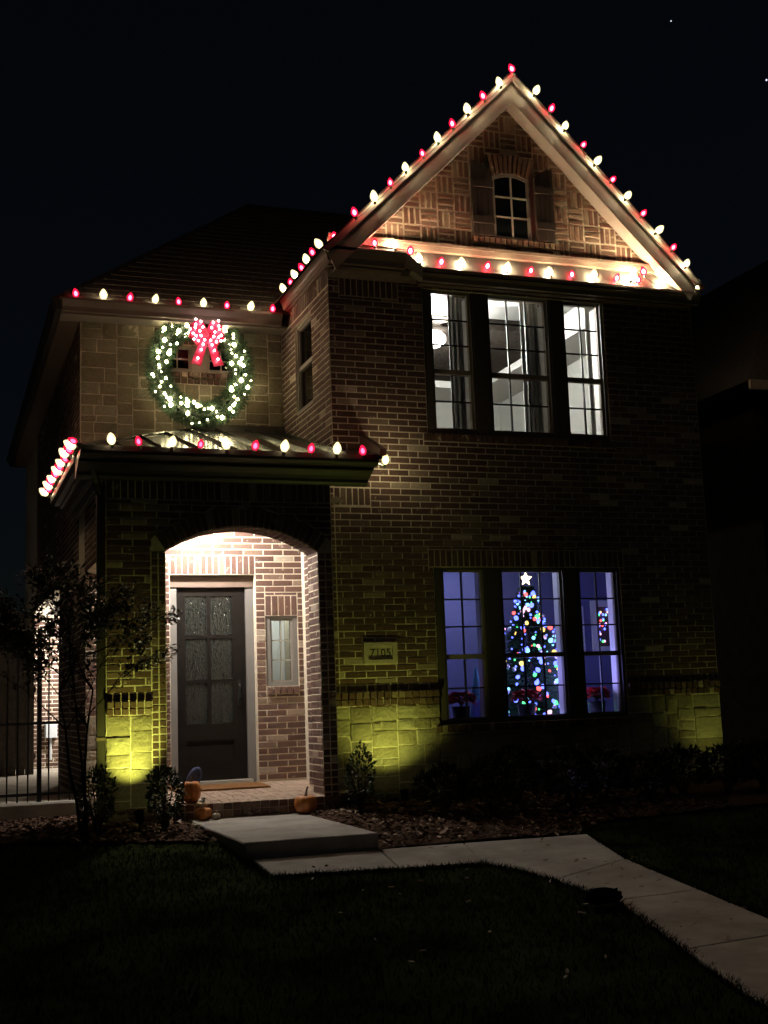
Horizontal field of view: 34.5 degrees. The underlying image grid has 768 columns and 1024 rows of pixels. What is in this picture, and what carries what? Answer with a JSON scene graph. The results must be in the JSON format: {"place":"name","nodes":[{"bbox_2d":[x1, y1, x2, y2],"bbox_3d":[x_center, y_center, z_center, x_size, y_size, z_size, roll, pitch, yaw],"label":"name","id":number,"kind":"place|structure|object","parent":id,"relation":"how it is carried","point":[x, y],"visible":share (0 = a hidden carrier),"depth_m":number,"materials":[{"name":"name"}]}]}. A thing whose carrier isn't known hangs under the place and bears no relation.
{"place":"outdoors","nodes":[
{"label":"outdoors","id":0,"kind":"place"},
{"bbox_2d":[0,768,89,811],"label":"side patio","id":1,"kind":"structure","parent":0,"point":[22,782],"depth_m":17.02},
{"bbox_2d":[0,612,35,775],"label":"timber fence","id":2,"kind":"object","parent":1,"relation":"on","point":[12,738],"visible":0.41,"depth_m":20.54,"materials":[{"name":"brown wood"}]},
{"bbox_2d":[0,766,767,1023],"bbox_3d":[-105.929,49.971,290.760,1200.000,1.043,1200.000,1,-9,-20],"label":"lawn","id":3,"kind":"structure","parent":0,"point":[337,980],"depth_m":7.81,"materials":[{"name":"green plant"}]},
{"bbox_2d":[0,799,83,819],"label":"garden kerb","id":4,"kind":"structure","parent":3,"relation":"on","point":[23,810],"depth_m":13.46,"materials":[{"name":"concrete"}]},
{"bbox_2d":[0,630,79,803],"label":"iron fence","id":5,"kind":"object","parent":4,"relation":"on","point":[39,723],"visible":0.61,"depth_m":13.69,"materials":[{"name":"black metal"}]},
{"bbox_2d":[0,815,220,843],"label":"mulch bed","id":6,"kind":"object","parent":3,"relation":"on","point":[153,838],"visible":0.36,"depth_m":11.88,"materials":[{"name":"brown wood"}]},
{"bbox_2d":[0,553,183,838],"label":"tree","id":7,"kind":"object","parent":6,"relation":"on","point":[14,637],"visible":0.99,"depth_m":11.74,"materials":[{"name":"green plant"}]},
{"bbox_2d":[75,763,122,833],"bbox_3d":[-2.796,2.801,12.001,0.407,0.719,0.448,5,-11,-38],"label":"shrub","id":8,"kind":"object","parent":6,"relation":"on","point":[109,804],"visible":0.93,"depth_m":11.96,"materials":[{"name":"green plant"}]},
{"bbox_2d":[134,809,143,830],"bbox_3d":[-2.384,3.050,12.034,0.104,0.298,0.133,1,-9,-20],"label":"landscape light","id":9,"kind":"object","parent":6,"relation":"on","point":[139,815],"visible":0.97,"depth_m":12.02,"materials":[{"name":"black metal"}]},
{"bbox_2d":[143,763,186,830],"bbox_3d":[-2.143,2.811,12.129,0.453,0.692,0.430,1,-9,-20],"label":"shrub","id":10,"kind":"object","parent":6,"relation":"on","point":[150,798],"visible":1,"depth_m":12.07,"materials":[{"name":"green plant"}]},
{"bbox_2d":[190,813,377,861],"bbox_3d":[-1.023,3.153,11.783,1.210,0.302,2.425,1,-9,-20],"label":"landing step","id":11,"kind":"object","parent":3,"relation":"on","point":[273,836],"visible":0.64,"depth_m":10.93,"materials":[{"name":"concrete"}]},
{"bbox_2d":[194,808,211,820],"bbox_3d":[-1.849,3.100,12.661,0.182,0.127,0.185,1,-9,-20],"label":"pumpkin","id":12,"kind":"object","parent":11,"relation":"on","point":[203,814],"visible":1,"depth_m":12.60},
{"bbox_2d":[196,799,207,806],"bbox_3d":[-1.868,2.990,12.674,0.112,0.081,0.112,1,-9,-20],"label":"pumpkin","id":13,"kind":"object","parent":12,"relation":"on","point":[202,803],"visible":1,"depth_m":12.63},
{"bbox_2d":[212,810,219,819],"bbox_3d":[-1.727,3.117,12.704,0.088,0.098,0.088,1,-9,-20],"label":"gourd","id":14,"kind":"object","parent":11,"relation":"on","point":[216,815],"visible":1,"depth_m":12.67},
{"bbox_2d":[294,786,316,813],"bbox_3d":[-0.825,3.039,13.023,0.241,0.284,0.245,1,-9,-20],"label":"pumpkin","id":15,"kind":"object","parent":11,"relation":"on","point":[305,803],"visible":1,"depth_m":12.93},
{"bbox_2d":[6,72,724,825],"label":"brick house","id":16,"kind":"structure","parent":3,"relation":"on","point":[344,560],"depth_m":15.21,"materials":[{"name":"brick"}]},
{"bbox_2d":[44,724,56,759],"bbox_3d":[-6.120,4.215,22.679,0.220,0.660,0.150,1,-9,-20],"label":"meter box","id":17,"kind":"object","parent":16,"relation":"attached to","point":[53,730],"visible":0.71,"depth_m":22.65,"materials":[{"name":"grey plastic"}]},
{"bbox_2d":[42,437,79,497],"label":"string lights","id":18,"kind":"object","parent":16,"relation":"attached to","point":[71,443],"visible":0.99,"depth_m":13.80,"materials":[{"name":"red"}]},
{"bbox_2d":[72,288,275,311],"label":"string lights","id":19,"kind":"object","parent":16,"relation":"attached to","point":[75,292],"visible":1,"depth_m":15.73,"materials":[{"name":"red plastic"}]},
{"bbox_2d":[162,345,191,369],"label":"window","id":20,"kind":"structure","parent":16,"relation":"in","point":[183,358],"depth_m":16.18,"materials":[{"name":"beige"}]},
{"bbox_2d":[183,776,200,802],"bbox_3d":[-2.025,2.908,12.952,0.212,0.287,0.215,1,-9,-20],"label":"pumpkin","id":21,"kind":"object","parent":16,"relation":"on","point":[192,790],"visible":0.87,"depth_m":12.87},
{"bbox_2d":[186,767,201,782],"bbox_3d":[-2.028,2.896,13.170,0.172,0.352,0.110,1,-9,-20],"label":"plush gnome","id":22,"kind":"object","parent":16,"relation":"on","point":[196,772],"visible":0.46,"depth_m":13.15,"materials":[{"name":"grey"}]},
{"bbox_2d":[140,322,255,429],"bbox_3d":[-2.381,-1.846,16.006,1.547,1.651,0.409,1,-9,-20],"label":"wreath","id":23,"kind":"object","parent":16,"relation":"attached to","point":[236,386],"visible":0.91,"depth_m":15.91,"materials":[{"name":"green plant"}]},
{"bbox_2d":[188,318,224,366],"bbox_3d":[-2.284,-2.183,15.901,0.486,0.655,0.163,1,-9,-20],"label":"bow","id":24,"kind":"object","parent":23,"relation":"attached to","point":[200,335],"visible":1,"depth_m":15.87,"materials":[{"name":"red fabric"}]},
{"bbox_2d":[176,587,247,781],"bbox_3d":[-2.104,2.066,15.099,0.856,2.378,0.119,1,-9,-20],"label":"front door","id":25,"kind":"structure","parent":16,"relation":"in","point":[211,666],"depth_m":15.12,"materials":[{"name":"brown wood"}]},
{"bbox_2d":[170,782,270,791],"bbox_3d":[-1.919,3.199,14.366,1.100,0.038,0.560,1,-9,-20],"label":"door mat","id":26,"kind":"object","parent":16,"relation":"on","point":[227,786],"depth_m":14.31,"materials":[{"name":"brown fabric"}]},
{"bbox_2d":[206,347,236,372],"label":"window","id":27,"kind":"structure","parent":16,"relation":"in","point":[209,365],"depth_m":16.31,"materials":[{"name":"beige wood"}]},
{"bbox_2d":[109,436,387,467],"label":"string lights","id":28,"kind":"object","parent":16,"relation":"attached to","point":[255,446],"visible":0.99,"depth_m":13.07,"materials":[{"name":"red"}]},
{"bbox_2d":[254,621,285,781],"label":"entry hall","id":29,"kind":"structure","parent":16,"relation":"in","point":[275,650],"depth_m":16.89,"materials":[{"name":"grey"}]},
{"bbox_2d":[271,621,284,679],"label":"window","id":30,"kind":"structure","parent":29,"relation":"in","point":[275,624],"depth_m":16.88,"materials":[{"name":"white"}]},
{"bbox_2d":[265,616,298,685],"bbox_3d":[-1.285,1.722,15.381,0.410,0.905,0.100,1,-9,-20],"label":"window","id":31,"kind":"structure","parent":16,"relation":"in","point":[293,639],"depth_m":15.35,"materials":[{"name":"beige"}]},
{"bbox_2d":[281,241,320,290],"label":"string lights","id":32,"kind":"object","parent":16,"relation":"on","point":[302,266],"visible":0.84,"depth_m":15.37,"materials":[{"name":"white"}]},
{"bbox_2d":[297,314,312,412],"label":"window","id":33,"kind":"structure","parent":16,"relation":"in","point":[304,338],"depth_m":15.78,"materials":[{"name":"black glass"}]},
{"bbox_2d":[351,64,515,219],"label":"string lights","id":34,"kind":"object","parent":16,"relation":"attached to","point":[354,211],"visible":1,"depth_m":15.16,"materials":[{"name":"red plastic"}]},
{"bbox_2d":[429,290,477,431],"bbox_3d":[0.830,-1.853,15.199,0.576,1.795,0.130,1,-9,-20],"label":"window","id":35,"kind":"structure","parent":16,"relation":"in","point":[471,374],"depth_m":15.21,"materials":[{"name":"grey"}]},
{"bbox_2d":[449,692,476,717],"bbox_3d":[0.917,2.320,14.813,0.453,0.348,0.358,1,-9,-20],"label":"poinsettia","id":36,"kind":"object","parent":16,"relation":"on","point":[459,711],"visible":0.81,"depth_m":14.73,"materials":[{"name":"red plant"}]},
{"bbox_2d":[441,567,491,722],"bbox_3d":[0.954,1.571,14.675,0.576,1.821,0.130,1,-9,-20],"label":"window","id":37,"kind":"structure","parent":16,"relation":"in","point":[484,655],"depth_m":14.68,"materials":[{"name":"grey"}]},
{"bbox_2d":[472,701,480,716],"bbox_3d":[1.191,2.418,15.100,0.220,0.222,0.060,1,-9,-20],"label":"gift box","id":38,"kind":"object","parent":16,"relation":"on","point":[476,709],"visible":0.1,"depth_m":15.05,"materials":[{"name":"blue"}]},
{"bbox_2d":[431,296,590,433],"bbox_3d":[0.845,-1.116,17.966,4.450,3.330,5.075,1,-9,-20],"label":"room","id":39,"kind":"object","parent":16,"relation":"attached to","point":[502,417],"visible":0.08,"depth_m":18.67,"materials":[{"name":"grey paint"}]},
{"bbox_2d":[433,322,447,347],"bbox_3d":[0.640,-2.540,17.243,1.203,0.520,1.159,1,-9,-20],"label":"ceiling fan","id":40,"kind":"object","parent":39,"relation":"hanging from","point":[439,337],"visible":0.23,"depth_m":17.05,"materials":[{"name":"silver metal"}]},
{"bbox_2d":[447,297,466,428],"bbox_3d":[1.005,-1.438,15.536,0.330,2.980,0.096,1,-9,-20],"label":"curtain","id":41,"kind":"object","parent":39,"relation":"hanging from","point":[459,389],"visible":0.22,"depth_m":15.58,"materials":[{"name":"grey fabric"}]},
{"bbox_2d":[519,303,543,431],"bbox_3d":[1.976,-1.416,15.907,0.370,2.980,0.096,1,-9,-20],"label":"curtain","id":42,"kind":"object","parent":39,"relation":"hanging from","point":[534,369],"visible":0.2,"depth_m":15.96,"materials":[{"name":"grey fabric"}]},
{"bbox_2d":[584,308,596,434],"bbox_3d":[2.858,-1.396,16.247,0.320,2.980,0.096,1,-9,-20],"label":"curtain","id":43,"kind":"object","parent":39,"relation":"hanging from","point":[590,373],"visible":0.09,"depth_m":16.28,"materials":[{"name":"white fabric"}]},
{"bbox_2d":[492,173,531,240],"bbox_3d":[1.611,-3.883,15.737,0.530,0.879,0.084,1,-9,-20],"label":"gable window","id":44,"kind":"structure","parent":16,"relation":"in","point":[511,199],"depth_m":15.71,"materials":[{"name":"beige"}]},
{"bbox_2d":[331,231,699,291],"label":"string lights","id":45,"kind":"object","parent":16,"relation":"on","point":[637,279],"visible":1,"depth_m":15.52,"materials":[{"name":"white"}]},
{"bbox_2d":[486,295,555,435],"bbox_3d":[1.691,-1.837,15.510,0.874,1.795,0.130,1,-9,-20],"label":"window","id":46,"kind":"structure","parent":16,"relation":"in","point":[548,378],"depth_m":15.54,"materials":[{"name":"grey"}]},
{"bbox_2d":[510,689,542,714],"bbox_3d":[1.750,2.337,15.114,0.457,0.345,0.350,1,-9,-20],"label":"poinsettia","id":47,"kind":"object","parent":16,"relation":"on","point":[531,695],"visible":0.87,"depth_m":15.04,"materials":[{"name":"red plant"}]},
{"bbox_2d":[443,573,613,717],"bbox_3d":[1.554,1.966,16.016,4.570,2.800,1.925,1,-9,-20],"label":"room","id":48,"kind":"object","parent":16,"relation":"attached to","point":[454,640],"visible":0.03,"depth_m":17.10,"materials":[{"name":"purple"}]},
{"bbox_2d":[470,666,479,716],"bbox_3d":[1.143,2.225,15.212,0.230,0.640,0.224,1,-9,-20],"label":"felt cone","id":49,"kind":"object","parent":48,"relation":"on","point":[476,684],"visible":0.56,"depth_m":15.18,"materials":[{"name":"blue fabric"}]},
{"bbox_2d":[505,573,559,715],"bbox_3d":[1.945,2.010,16.046,1.158,2.495,1.242,-7,-10,29],"label":"christmas tree","id":50,"kind":"object","parent":48,"relation":"on","point":[531,613],"visible":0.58,"depth_m":16.00,"materials":[{"name":"green plastic"}]},
{"bbox_2d":[581,606,585,650],"bbox_3d":[2.708,1.669,17.387,0.240,0.680,0.040,1,-9,-20],"label":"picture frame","id":51,"kind":"object","parent":48,"relation":"attached to","point":[583,628],"visible":0.11,"depth_m":17.41,"materials":[{"name":"blue"}]},
{"bbox_2d":[590,600,609,650],"bbox_3d":[3.114,1.625,17.532,0.360,0.740,0.060,1,-9,-20],"label":"mirror","id":52,"kind":"object","parent":48,"relation":"attached to","point":[604,629],"visible":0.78,"depth_m":17.52,"materials":[{"name":"white"}]},
{"bbox_2d":[500,568,572,719],"bbox_3d":[1.816,1.587,14.986,0.874,1.821,0.130,1,-9,-20],"label":"window","id":53,"kind":"structure","parent":16,"relation":"in","point":[564,654],"depth_m":15.01,"materials":[{"name":"grey"}]},
{"bbox_2d":[561,301,609,437],"bbox_3d":[2.546,-1.821,15.819,0.579,1.795,0.130,1,-9,-20],"label":"window","id":54,"kind":"structure","parent":16,"relation":"in","point":[601,381],"depth_m":15.83,"materials":[{"name":"grey"}]},
{"bbox_2d":[587,686,610,711],"bbox_3d":[2.656,2.354,15.443,0.459,0.347,0.352,1,-9,-20],"label":"poinsettia","id":55,"kind":"object","parent":16,"relation":"on","point":[595,705],"visible":0.79,"depth_m":15.36,"materials":[{"name":"red plant"}]},
{"bbox_2d":[577,568,627,716],"bbox_3d":[2.671,1.604,15.295,0.579,1.821,0.130,1,-9,-20],"label":"window","id":56,"kind":"structure","parent":16,"relation":"in","point":[619,653],"depth_m":15.31,"materials":[{"name":"grey"}]},
{"bbox_2d":[532,88,687,268],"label":"string lights","id":57,"kind":"object","parent":16,"relation":"attached to","point":[551,109],"visible":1,"depth_m":15.94,"materials":[{"name":"red"}]},
{"bbox_2d":[253,834,767,1006],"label":"concrete walk","id":58,"kind":"structure","parent":3,"relation":"on","point":[743,951],"depth_m":9.46,"materials":[{"name":"grey concrete"}]},
{"bbox_2d":[284,837,752,977],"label":"fallen leaves","id":59,"kind":"object","parent":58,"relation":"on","point":[567,969],"visible":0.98,"depth_m":9.14,"materials":[{"name":"brown plant"}]},
{"bbox_2d":[309,777,767,848],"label":"mulch bed","id":60,"kind":"object","parent":3,"relation":"on","point":[748,793],"visible":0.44,"depth_m":13.12,"materials":[{"name":"brown wood"}]},
{"bbox_2d":[341,740,376,813],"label":"shrub","id":61,"kind":"object","parent":60,"relation":"on","point":[359,800],"visible":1,"depth_m":12.89,"materials":[{"name":"green plant"}]},
{"bbox_2d":[400,789,408,805],"bbox_3d":[0.226,3.165,13.459,0.104,0.295,0.120,1,-9,-20],"label":"landscape light","id":62,"kind":"object","parent":60,"relation":"on","point":[404,795],"visible":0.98,"depth_m":13.44,"materials":[{"name":"black metal"}]},
{"bbox_2d":[410,760,469,813],"bbox_3d":[0.607,2.888,12.843,0.704,0.608,0.549,1,-9,-20],"label":"shrub","id":63,"kind":"object","parent":60,"relation":"on","point":[435,772],"visible":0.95,"depth_m":12.77,"materials":[{"name":"green plant"}]},
{"bbox_2d":[310,792,603,844],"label":"fallen leaves","id":64,"kind":"object","parent":60,"relation":"on","point":[468,823],"visible":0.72,"depth_m":12.34,"materials":[{"name":"brown plant"}]},
{"bbox_2d":[539,745,601,807],"bbox_3d":[1.999,2.850,13.219,0.669,0.716,0.689,1,-9,-20],"label":"shrub","id":65,"kind":"object","parent":60,"relation":"on","point":[588,766],"visible":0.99,"depth_m":13.14,"materials":[{"name":"green plant"}]},
{"bbox_2d":[571,744,630,801],"bbox_3d":[2.405,2.898,13.613,0.740,0.680,0.604,1,-9,-20],"label":"shrub","id":66,"kind":"object","parent":60,"relation":"on","point":[619,760],"visible":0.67,"depth_m":13.55,"materials":[{"name":"green plant"}]},
{"bbox_2d":[613,750,678,800],"bbox_3d":[2.920,2.936,13.685,0.807,0.602,0.604,5,-11,-40],"label":"shrub","id":67,"kind":"object","parent":60,"relation":"on","point":[658,759],"visible":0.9,"depth_m":13.61,"materials":[{"name":"green plant"}]},
{"bbox_2d":[649,741,711,795],"bbox_3d":[3.364,2.926,13.975,0.741,0.658,0.596,1,-9,-20],"label":"shrub","id":68,"kind":"object","parent":60,"relation":"on","point":[683,755],"visible":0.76,"depth_m":13.91,"materials":[{"name":"green plant"}]},
{"bbox_2d":[698,741,756,793],"bbox_3d":[3.898,2.939,14.108,0.722,0.648,0.570,1,-9,-20],"label":"shrub","id":69,"kind":"object","parent":60,"relation":"on","point":[735,755],"visible":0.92,"depth_m":14.01,"materials":[{"name":"green plant"}]},
{"bbox_2d":[584,887,622,904],"bbox_3d":[1.559,2.694,8.698,0.338,0.108,0.170,3,-10,-32],"label":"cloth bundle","id":70,"kind":"object","parent":3,"relation":"on","point":[600,895],"visible":1,"depth_m":8.63,"materials":[{"name":"black fabric"}]},
{"bbox_2d":[690,260,767,769],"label":"neighbour house","id":71,"kind":"structure","parent":3,"relation":"on","point":[729,324],"depth_m":18.20,"materials":[{"name":"brick"}]},
{"bbox_2d":[0,0,767,698],"label":"sky","id":72,"kind":"structure","parent":0,"point":[128,128],"materials":[{"name":"black"}]}
]}

